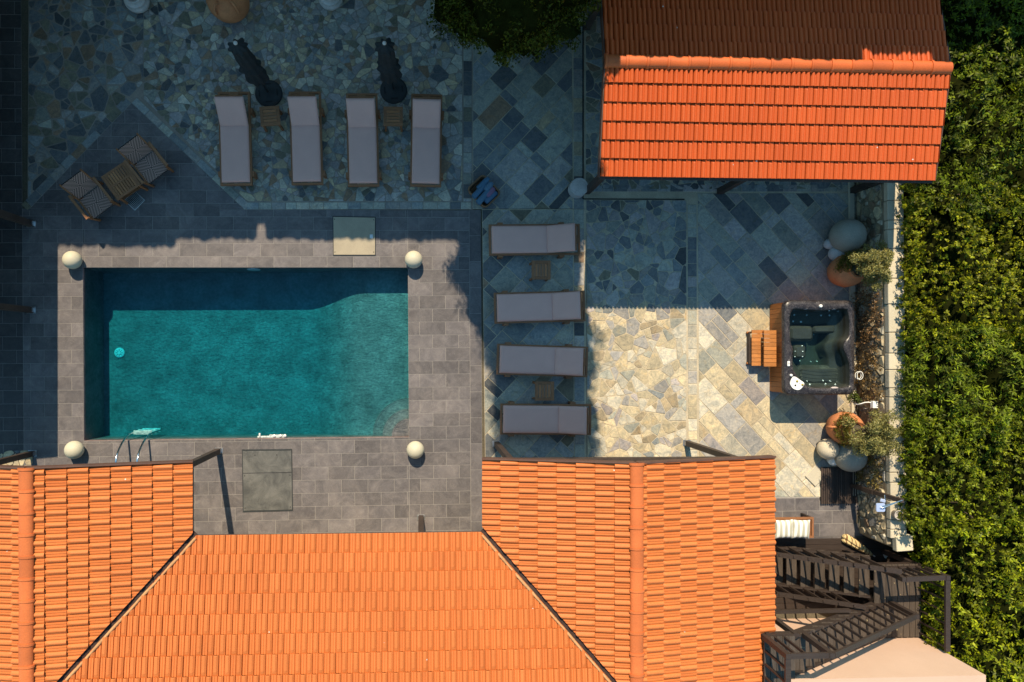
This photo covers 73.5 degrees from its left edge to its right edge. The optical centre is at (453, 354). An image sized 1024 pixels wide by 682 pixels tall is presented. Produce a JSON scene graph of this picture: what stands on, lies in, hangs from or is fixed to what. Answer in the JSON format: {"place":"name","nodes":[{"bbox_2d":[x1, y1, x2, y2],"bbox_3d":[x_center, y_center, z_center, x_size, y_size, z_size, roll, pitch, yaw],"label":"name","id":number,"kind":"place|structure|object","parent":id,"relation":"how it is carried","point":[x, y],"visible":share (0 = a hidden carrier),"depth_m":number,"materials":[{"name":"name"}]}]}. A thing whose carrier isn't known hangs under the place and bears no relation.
{"place":"outdoors","nodes":[
{"label":"outdoors","id":0,"kind":"place"},
{"bbox_2d":[0,0,23,465],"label":"veranda floor","id":1,"kind":"structure","parent":0,"point":[11,402],"depth_m":15.25,"materials":[{"name":"grey tile"}]},
{"bbox_2d":[0,209,35,312],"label":"veranda","id":2,"kind":"object","parent":1,"relation":"on","point":[12,217],"visible":1,"depth_m":14.66,"materials":[{"name":"metal"}]},
{"bbox_2d":[0,451,32,465],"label":"side path","id":3,"kind":"structure","parent":0,"point":[29,461],"depth_m":15.25,"materials":[{"name":"stone"}]},
{"bbox_2d":[21,0,472,209],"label":"crazy paving","id":4,"kind":"structure","parent":0,"point":[42,184],"depth_m":15.51,"materials":[{"name":"stone"}]},
{"bbox_2d":[124,0,149,12],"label":"clay urn","id":5,"kind":"object","parent":4,"relation":"on","point":[138,6],"visible":1,"depth_m":15.04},
{"bbox_2d":[206,0,249,22],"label":"clay amphora","id":6,"kind":"object","parent":4,"relation":"on","point":[230,11],"visible":1,"depth_m":14.79,"materials":[{"name":"ceramic"}]},
{"bbox_2d":[214,91,257,185],"bbox_3d":[-4.853,-4.798,15.097,0.788,0.783,2.077,-2,90,-3],"label":"sun lounger","id":7,"kind":"object","parent":4,"relation":"on","point":[235,146],"visible":1,"depth_m":15.09,"materials":[{"name":"grey fabric"}]},
{"bbox_2d":[228,38,282,105],"bbox_3d":[-4.137,-5.927,14.186,0.620,2.669,0.620,0,90,-3],"label":"closed parasol","id":8,"kind":"object","parent":4,"relation":"on","point":[268,92],"visible":1,"depth_m":14.16,"materials":[{"name":"black fabric"}]},
{"bbox_2d":[259,106,283,131],"bbox_3d":[-4.073,-5.276,15.309,0.430,0.436,0.430,-5,90,-3],"label":"side table","id":9,"kind":"object","parent":4,"relation":"on","point":[270,115],"visible":1,"depth_m":15.10,"materials":[{"name":"brown wood"}]},
{"bbox_2d":[287,91,326,185],"bbox_3d":[-3.292,-4.831,15.170,0.788,0.783,2.077,-2,90,-3],"label":"sun lounger","id":10,"kind":"object","parent":4,"relation":"on","point":[306,147],"visible":1,"depth_m":15.17,"materials":[{"name":"grey fabric"}]},
{"bbox_2d":[319,0,341,10],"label":"clay urn","id":11,"kind":"object","parent":4,"relation":"on","point":[330,5],"visible":1,"depth_m":15.29,"materials":[{"name":"white ceramic"}]},
{"bbox_2d":[344,93,381,186],"bbox_3d":[-2.036,-4.811,15.230,0.788,0.783,2.077,-1,90,-3],"label":"sun lounger","id":12,"kind":"object","parent":4,"relation":"on","point":[361,116],"visible":1,"depth_m":15.22,"materials":[{"name":"grey fabric"}]},
{"bbox_2d":[375,37,406,103],"bbox_3d":[-1.313,-6.048,14.320,0.620,2.667,0.620,0,90,-3],"label":"closed parasol","id":13,"kind":"object","parent":4,"relation":"on","point":[393,88],"visible":1,"depth_m":14.31,"materials":[{"name":"black fabric"}]},
{"bbox_2d":[383,107,402,131],"bbox_3d":[-1.360,-5.311,15.437,0.430,0.436,0.430,0,90,-3],"label":"side table","id":14,"kind":"object","parent":4,"relation":"on","point":[394,121],"visible":1,"depth_m":15.22,"materials":[{"name":"brown wood"}]},
{"bbox_2d":[408,94,443,186],"bbox_3d":[-0.614,-4.822,15.297,0.788,0.783,2.077,1,90,-3],"label":"sun lounger","id":15,"kind":"object","parent":4,"relation":"on","point":[426,114],"visible":1,"depth_m":15.29,"materials":[{"name":"grey fabric"}]},
{"bbox_2d":[21,0,867,618],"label":"ground","id":16,"kind":"structure","parent":0,"point":[25,128],"depth_m":15.30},
{"bbox_2d":[0,0,482,533],"bbox_3d":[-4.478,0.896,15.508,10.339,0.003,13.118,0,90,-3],"label":"pool deck","id":17,"kind":"structure","parent":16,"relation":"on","point":[445,388],"depth_m":15.52,"materials":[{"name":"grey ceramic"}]},
{"bbox_2d":[62,251,81,268],"bbox_3d":[-8.451,-2.093,15.125,0.400,0.388,0.400,-4,90,-3],"label":"stone globe","id":18,"kind":"object","parent":17,"relation":"on","point":[71,259],"visible":1,"depth_m":14.99,"materials":[{"name":"white stone"}]},
{"bbox_2d":[64,441,83,458],"bbox_3d":[-8.409,2.113,15.127,0.400,0.388,0.400,-4,90,-3],"label":"stone globe","id":19,"kind":"object","parent":17,"relation":"on","point":[73,449],"visible":1,"depth_m":15.00,"materials":[{"name":"white stone"}]},
{"bbox_2d":[59,168,120,221],"bbox_3d":[-7.912,-3.449,14.913,0.705,0.871,0.831,-38,92,-2],"label":"armchair","id":20,"kind":"object","parent":17,"relation":"on","point":[94,203],"visible":1,"depth_m":14.88,"materials":[{"name":"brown wood"}]},
{"bbox_2d":[101,162,148,203],"bbox_3d":[-7.282,-3.798,15.147,0.620,0.457,0.630,-35,92,-2],"label":"coffee table","id":21,"kind":"object","parent":17,"relation":"on","point":[122,185],"visible":0.98,"depth_m":14.93,"materials":[{"name":"brown wood"}]},
{"bbox_2d":[125,192,144,209],"bbox_3d":[-7.185,-3.470,15.372,0.326,0.012,0.326,43,88,-2],"label":"floor grate","id":22,"kind":"object","parent":17,"relation":"on","point":[135,200],"visible":0.84,"depth_m":15.37,"materials":[{"name":"grey metal"}]},
{"bbox_2d":[115,428,162,461],"bbox_3d":[-7.111,2.220,15.469,0.492,1.451,0.959,0,90,-3],"label":"pool ladder","id":23,"kind":"object","parent":17,"relation":"attached to","point":[149,431],"visible":0.69,"depth_m":15.58,"materials":[{"name":"metal"}]},
{"bbox_2d":[116,133,173,187],"bbox_3d":[-6.737,-4.227,14.969,0.705,0.871,0.831,-38,92,-2],"label":"armchair","id":24,"kind":"object","parent":17,"relation":"on","point":[151,167],"visible":1,"depth_m":14.94,"materials":[{"name":"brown wood"}]},
{"bbox_2d":[242,449,292,511],"bbox_3d":[-4.229,2.864,15.509,1.144,0.018,1.425,0,90,-3],"label":"access cover","id":25,"kind":"object","parent":17,"relation":"on","point":[265,488],"visible":1,"depth_m":15.50,"materials":[{"name":"grey concrete"}]},
{"bbox_2d":[333,216,375,255],"bbox_3d":[-2.274,-2.709,15.599,0.980,0.023,0.905,0,90,-3],"label":"access cover","id":26,"kind":"object","parent":17,"relation":"on","point":[354,235],"visible":1,"depth_m":15.60,"materials":[{"name":"grey concrete"}]},
{"bbox_2d":[405,251,421,267],"bbox_3d":[-0.908,-2.152,15.480,0.400,0.388,0.400,16,89,-3],"label":"stone globe","id":27,"kind":"object","parent":17,"relation":"on","point":[413,259],"visible":1,"depth_m":15.34,"materials":[{"name":"white stone"}]},
{"bbox_2d":[407,441,423,458],"bbox_3d":[-0.869,2.163,15.482,0.400,0.388,0.400,7,90,-3],"label":"stone globe","id":28,"kind":"object","parent":17,"relation":"on","point":[415,449],"visible":1,"depth_m":15.35,"materials":[{"name":"white stone"}]},
{"bbox_2d":[83,267,408,440],"bbox_3d":[-4.700,-0.030,15.998,7.309,0.996,3.938,0,90,-3],"label":"pool basin","id":29,"kind":"object","parent":16,"relation":"in","point":[245,353],"visible":0.98,"depth_m":16.39,"materials":[{"name":"liquid"}]},
{"bbox_2d":[114,348,124,357],"bbox_3d":[-7.993,-0.042,16.325,0.250,0.034,0.250,0,90,-3],"label":"drain","id":30,"kind":"object","parent":29,"relation":"on","point":[119,352],"visible":1,"depth_m":16.31,"materials":[{"name":"white plastic"}]},
{"bbox_2d":[247,268,260,270],"bbox_3d":[-4.608,-1.950,15.740,0.310,0.310,0.050,0,90,-3],"label":"pool light","id":31,"kind":"object","parent":29,"relation":"attached to","point":[253,269],"visible":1,"depth_m":15.64,"materials":[{"name":"white plastic"}]},
{"bbox_2d":[257,433,286,437],"bbox_3d":[-4.156,1.851,15.618,0.665,0.097,0.112,0,90,-3],"label":"pool skimmer","id":32,"kind":"object","parent":29,"relation":"attached to","point":[276,436],"visible":1,"depth_m":15.61,"materials":[{"name":"white plastic"}]},
{"bbox_2d":[0,440,985,681],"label":"house","id":33,"kind":"structure","parent":16,"relation":"on","point":[608,569],"depth_m":12.62,"materials":[{"name":"tile"}]},
{"bbox_2d":[774,538,893,608],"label":"timber deck","id":34,"kind":"structure","parent":16,"relation":"on","point":[874,547],"depth_m":16.10,"materials":[{"name":"wood"}]},
{"bbox_2d":[842,534,874,556],"bbox_3d":[9.565,4.527,16.064,0.924,0.148,0.221,30,89,-2],"label":"rolled parasol","id":35,"kind":"object","parent":34,"relation":"on","point":[849,540],"visible":0.99,"depth_m":16.02,"materials":[{"name":"beige fabric"}]},
{"bbox_2d":[761,545,950,681],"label":"outdoor stairs","id":36,"kind":"structure","parent":16,"relation":"on","point":[892,608],"depth_m":14.57,"materials":[{"name":"wood"}]},
{"bbox_2d":[866,534,912,551],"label":"wall pier","id":37,"kind":"structure","parent":16,"relation":"on","point":[901,543],"depth_m":15.04,"materials":[{"name":"stone"}]},
{"bbox_2d":[893,179,1023,349],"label":"hedge bush","id":38,"kind":"object","parent":16,"relation":"on","point":[966,267],"visible":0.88,"depth_m":14.64,"materials":[{"name":"green plant"}]},
{"bbox_2d":[894,509,1023,681],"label":"hedge bush","id":39,"kind":"object","parent":16,"relation":"on","point":[984,572],"visible":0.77,"depth_m":14.58,"materials":[{"name":"green plant"}]},
{"bbox_2d":[895,319,1023,445],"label":"hedge bush","id":40,"kind":"object","parent":16,"relation":"on","point":[973,379],"visible":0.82,"depth_m":14.57,"materials":[{"name":"green plant"}]},
{"bbox_2d":[897,412,1023,542],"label":"hedge bush","id":41,"kind":"object","parent":16,"relation":"on","point":[982,477],"visible":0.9,"depth_m":14.63,"materials":[{"name":"green plant"}]},
{"bbox_2d":[898,0,1023,218],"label":"hedge bush","id":42,"kind":"object","parent":16,"relation":"on","point":[982,142],"visible":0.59,"depth_m":14.52,"materials":[{"name":"green plant"}]},
{"bbox_2d":[473,11,586,457],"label":"flagstone path","id":43,"kind":"structure","parent":0,"point":[527,174],"depth_m":15.79,"materials":[{"name":"stone"}]},
{"bbox_2d":[468,175,499,207],"bbox_3d":[0.686,-3.711,15.617,0.534,0.266,0.626,-44,92,-2],"label":"towel basket","id":44,"kind":"object","parent":43,"relation":"on","point":[472,188],"visible":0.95,"depth_m":15.53,"materials":[{"name":"brown wicker"}]},
{"bbox_2d":[471,184,486,198],"bbox_3d":[0.597,-3.733,15.535,0.141,0.130,0.469,43,80,-2],"label":"towel","id":45,"kind":"object","parent":44,"relation":"in","point":[477,192],"visible":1,"depth_m":15.48,"materials":[{"name":"blue fabric"}]},
{"bbox_2d":[476,190,489,204],"bbox_3d":[0.676,-3.586,15.514,0.145,0.134,0.424,40,81,-2],"label":"towel","id":46,"kind":"object","parent":44,"relation":"in","point":[481,198],"visible":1,"depth_m":15.46,"materials":[{"name":"blue fabric"}]},
{"bbox_2d":[476,176,489,188],"bbox_3d":[0.676,-3.890,15.549,0.146,0.134,0.357,45,94,-2],"label":"towel","id":47,"kind":"object","parent":44,"relation":"in","point":[484,181],"visible":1,"depth_m":15.49,"materials":[{"name":"blue fabric"}]},
{"bbox_2d":[484,181,493,190],"bbox_3d":[0.798,-3.815,15.535,0.145,0.133,0.245,38,88,-2],"label":"towel","id":48,"kind":"object","parent":44,"relation":"in","point":[489,186],"visible":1,"depth_m":15.48,"materials":[{"name":"blue fabric"}]},
{"bbox_2d":[484,191,497,203],"bbox_3d":[0.846,-3.583,15.557,0.357,0.131,0.142,-42,92,-10],"label":"towel","id":49,"kind":"object","parent":44,"relation":"in","point":[487,200],"visible":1,"depth_m":15.51,"materials":[{"name":"blue fabric"}]},
{"bbox_2d":[487,187,495,196],"bbox_3d":[0.832,-3.689,15.546,0.145,0.134,0.267,38,81,-2],"label":"towel","id":50,"kind":"object","parent":44,"relation":"in","point":[491,191],"visible":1,"depth_m":15.49,"materials":[{"name":"fabric"}]},
{"bbox_2d":[426,0,601,67],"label":"conifer tree","id":51,"kind":"object","parent":43,"relation":"on","point":[510,28],"visible":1,"depth_m":12.11,"materials":[{"name":"green plant"}]},
{"bbox_2d":[489,222,579,258],"bbox_3d":[1.837,-2.607,15.472,2.077,0.664,0.788,-1,90,-3],"label":"sun lounger","id":52,"kind":"object","parent":43,"relation":"on","point":[525,239],"visible":1,"depth_m":15.39,"materials":[{"name":"grey fabric"}]},
{"bbox_2d":[494,289,585,325],"bbox_3d":[1.956,-1.077,15.477,2.077,0.664,0.788,-2,90,-3],"label":"sun lounger","id":53,"kind":"object","parent":43,"relation":"on","point":[565,306],"visible":1,"depth_m":15.40,"materials":[{"name":"grey fabric"}]},
{"bbox_2d":[529,260,550,280],"bbox_3d":[1.961,-1.903,15.594,0.430,0.436,0.430,0,90,-3],"label":"side table","id":54,"kind":"object","parent":43,"relation":"on","point":[541,269],"visible":1,"depth_m":15.38,"materials":[{"name":"brown wood"}]},
{"bbox_2d":[496,342,587,378],"bbox_3d":[2.016,0.138,15.480,2.077,0.664,0.788,2,90,-3],"label":"sun lounger","id":55,"kind":"object","parent":43,"relation":"on","point":[568,361],"visible":1,"depth_m":15.40,"materials":[{"name":"grey fabric"}]},
{"bbox_2d":[532,381,553,400],"bbox_3d":[2.040,0.824,15.598,0.430,0.436,0.430,0,90,-3],"label":"side table","id":56,"kind":"object","parent":43,"relation":"on","point":[550,384],"visible":1,"depth_m":15.38,"materials":[{"name":"brown wood"}]},
{"bbox_2d":[500,401,590,436],"bbox_3d":[2.096,1.472,15.484,2.077,0.664,0.788,1,90,-3],"label":"sun lounger","id":57,"kind":"object","parent":43,"relation":"on","point":[570,419],"visible":1,"depth_m":15.40,"materials":[{"name":"grey fabric"}]},
{"bbox_2d":[568,178,587,198],"bbox_3d":[2.859,-3.821,15.690,0.410,0.325,0.410,0,90,-3],"label":"stone ball","id":58,"kind":"object","parent":43,"relation":"on","point":[577,187],"visible":0.99,"depth_m":15.54,"materials":[{"name":"stone"}]},
{"bbox_2d":[585,1,858,496],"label":"stone terrace","id":59,"kind":"structure","parent":0,"point":[651,378],"depth_m":15.92,"materials":[{"name":"beige stone"}]},
{"bbox_2d":[582,11,684,199],"bbox_3d":[4.194,-6.426,15.905,2.412,0.001,5.656,0,90,-3],"label":"drain slot","id":60,"kind":"object","parent":59,"relation":"on","point":[583,198],"visible":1,"depth_m":15.85,"materials":[{"name":"grey metal"}]},
{"bbox_2d":[584,0,952,193],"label":"pavilion","id":61,"kind":"structure","parent":59,"relation":"on","point":[735,93],"depth_m":13.16,"materials":[{"name":"orange tile"}]},
{"bbox_2d":[847,391,862,414],"bbox_3d":[9.251,1.192,15.806,0.306,0.706,0.782,-34,91,-2],"label":"shrub","id":62,"kind":"object","parent":59,"relation":"on","point":[856,396],"visible":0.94,"depth_m":15.61,"materials":[{"name":"green plant"}]},
{"bbox_2d":[856,182,906,543],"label":"garden wall","id":63,"kind":"structure","parent":59,"relation":"on","point":[879,208],"depth_m":15.23,"materials":[{"name":"stone"}]},
{"bbox_2d":[851,400,877,407],"bbox_3d":[9.351,1.128,15.569,0.356,0.487,0.160,0,90,-3],"label":"junction box","id":64,"kind":"object","parent":63,"relation":"attached to","point":[873,404],"visible":0.97,"depth_m":15.35,"materials":[{"name":"white plastic"}]},
{"bbox_2d":[851,290,883,351],"bbox_3d":[9.452,-0.815,15.659,0.279,1.017,1.515,0,90,-3],"label":"wall creeper","id":65,"kind":"object","parent":63,"relation":"attached to","point":[872,312],"depth_m":15.60,"materials":[{"name":"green plant"}]},
{"bbox_2d":[854,335,883,407],"bbox_3d":[9.470,0.389,15.659,0.264,1.026,1.687,0,90,-3],"label":"wall creeper","id":66,"kind":"object","parent":63,"relation":"attached to","point":[870,381],"depth_m":15.59,"materials":[{"name":"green plant"}]},
{"bbox_2d":[854,453,883,489],"bbox_3d":[9.480,2.621,15.661,0.286,1.014,1.109,0,90,-3],"label":"wall creeper","id":67,"kind":"object","parent":63,"relation":"attached to","point":[871,463],"depth_m":15.49,"materials":[{"name":"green plant"}]},
{"bbox_2d":[891,509,908,521],"bbox_3d":[9.785,3.528,14.968,0.296,0.239,0.281,0,90,-3],"label":"coping pot","id":68,"kind":"object","parent":63,"relation":"on","point":[898,514],"visible":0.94,"depth_m":14.94,"materials":[{"name":"white ceramic"}]},
{"bbox_2d":[698,193,857,496],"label":"patio floor","id":69,"kind":"structure","parent":0,"point":[755,317],"depth_m":16.05,"materials":[{"name":"stone"}]},
{"bbox_2d":[746,330,775,365],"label":"tub steps","id":70,"kind":"structure","parent":69,"relation":"on","point":[758,341],"depth_m":15.83,"materials":[{"name":"brown wood"}]},
{"bbox_2d":[774,513,813,537],"bbox_3d":[7.386,3.969,15.838,1.724,0.455,0.470,0,90,-3],"label":"garden bench","id":71,"kind":"object","parent":69,"relation":"on","point":[811,519],"visible":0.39,"depth_m":15.65,"materials":[{"name":"brown wood"}]},
{"bbox_2d":[775,519,792,538],"bbox_3d":[7.508,3.972,15.536,0.427,0.182,0.432,-1,93,-3],"label":"striped cushion","id":72,"kind":"object","parent":71,"relation":"on","point":[783,528],"visible":0.9,"depth_m":15.46,"materials":[{"name":"fabric"}]},
{"bbox_2d":[792,520,809,537],"bbox_3d":[7.910,3.977,15.555,0.418,0.182,0.432,2,93,-3],"label":"striped cushion","id":73,"kind":"object","parent":71,"relation":"on","point":[801,528],"visible":1,"depth_m":15.48,"materials":[{"name":"fabric"}]},
{"bbox_2d":[770,300,853,394],"bbox_3d":[8.183,-0.156,15.655,1.635,0.855,2.117,0,90,-3],"label":"hot tub","id":74,"kind":"object","parent":69,"relation":"on","point":[814,346],"visible":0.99,"depth_m":15.60,"materials":[{"name":"plastic"}]},
{"bbox_2d":[805,466,820,485],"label":"loose slab","id":75,"kind":"structure","parent":69,"relation":"on","point":[813,475],"depth_m":16.08,"materials":[{"name":"stone"}]},
{"bbox_2d":[816,439,839,458],"bbox_3d":[8.714,2.199,15.888,0.480,0.480,0.480,-27,91,-2],"label":"stone ball","id":76,"kind":"object","parent":69,"relation":"on","point":[827,448],"visible":1,"depth_m":15.73,"materials":[{"name":"beige stone"}]},
{"bbox_2d":[823,239,832,248],"bbox_3d":[8.810,-2.593,16.008,0.250,0.250,0.250,-26,91,-2],"label":"stone ball","id":77,"kind":"object","parent":69,"relation":"on","point":[827,244],"visible":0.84,"depth_m":15.94,"materials":[{"name":"stone"}]},
{"bbox_2d":[827,459,835,465],"bbox_3d":[8.902,2.470,16.007,0.271,0.269,0.270,0,90,-3],"label":"string ball","id":78,"kind":"object","parent":69,"relation":"on","point":[831,462],"visible":0.44,"depth_m":15.93,"materials":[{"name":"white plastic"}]},
{"bbox_2d":[828,248,844,259],"bbox_3d":[8.949,-2.362,15.964,0.350,0.350,0.350,36,88,-2],"label":"stone ball","id":79,"kind":"object","parent":69,"relation":"on","point":[833,253],"visible":0.73,"depth_m":15.86,"materials":[{"name":"stone"}]},
{"bbox_2d":[820,467,856,503],"bbox_3d":[9.086,3.085,16.115,0.882,0.062,0.864,0,90,-3],"label":"duckboard","id":80,"kind":"object","parent":69,"relation":"on","point":[836,482],"visible":0.84,"depth_m":16.08,"materials":[{"name":"brown wood"}]},
{"bbox_2d":[850,484,903,511],"bbox_3d":[9.247,3.171,15.254,0.758,1.798,0.205,-13,91,-3],"label":"outdoor shower","id":81,"kind":"object","parent":80,"relation":"on","point":[880,507],"visible":1,"depth_m":14.84,"materials":[{"name":"metal"}]},
{"bbox_2d":[827,254,863,286],"bbox_3d":[9.030,-1.923,15.693,0.750,0.900,0.750,0,90,-3],"label":"terracotta pot","id":82,"kind":"object","parent":69,"relation":"on","point":[843,278],"visible":0.56,"depth_m":15.48,"materials":[{"name":"ceramic"}]},
{"bbox_2d":[833,240,894,291],"bbox_3d":[9.160,-1.924,14.947,1.054,1.199,1.071,-29,91,-2],"label":"olive shrub","id":83,"kind":"object","parent":82,"relation":"in","point":[872,265],"visible":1,"depth_m":14.75,"materials":[{"name":"green plant"}]},
{"bbox_2d":[826,412,865,444],"bbox_3d":[8.993,1.692,15.691,0.749,0.900,0.750,-40,92,-2],"label":"terracotta pot","id":84,"kind":"object","parent":69,"relation":"on","point":[830,425],"visible":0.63,"depth_m":15.51,"materials":[{"name":"ceramic"}]},
{"bbox_2d":[832,408,904,457],"bbox_3d":[9.114,1.709,14.921,1.268,1.229,1.130,0,90,-3],"label":"olive shrub","id":85,"kind":"object","parent":84,"relation":"in","point":[866,444],"visible":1,"depth_m":14.70,"materials":[{"name":"green plant"}]},
{"bbox_2d":[829,219,866,251],"bbox_3d":[9.097,-2.744,15.761,0.770,0.770,0.770,0,90,-3],"label":"stone ball","id":86,"kind":"object","parent":69,"relation":"on","point":[845,235],"visible":0.99,"depth_m":15.50,"materials":[{"name":"stone"}]},
{"bbox_2d":[834,444,867,471],"bbox_3d":[9.183,2.369,15.805,0.690,0.690,0.690,-24,91,-2],"label":"stone ball","id":87,"kind":"object","parent":69,"relation":"on","point":[845,459],"visible":0.68,"depth_m":15.57,"materials":[{"name":"stone"}]},
{"bbox_2d":[848,182,856,495],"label":"wall kerb","id":88,"kind":"structure","parent":69,"relation":"on","point":[851,216],"depth_m":16.10,"materials":[{"name":"stone"}]},
{"bbox_2d":[775,490,864,538],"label":"bench paving","id":89,"kind":"structure","parent":0,"point":[796,507],"depth_m":16.13,"materials":[{"name":"grey stone"}]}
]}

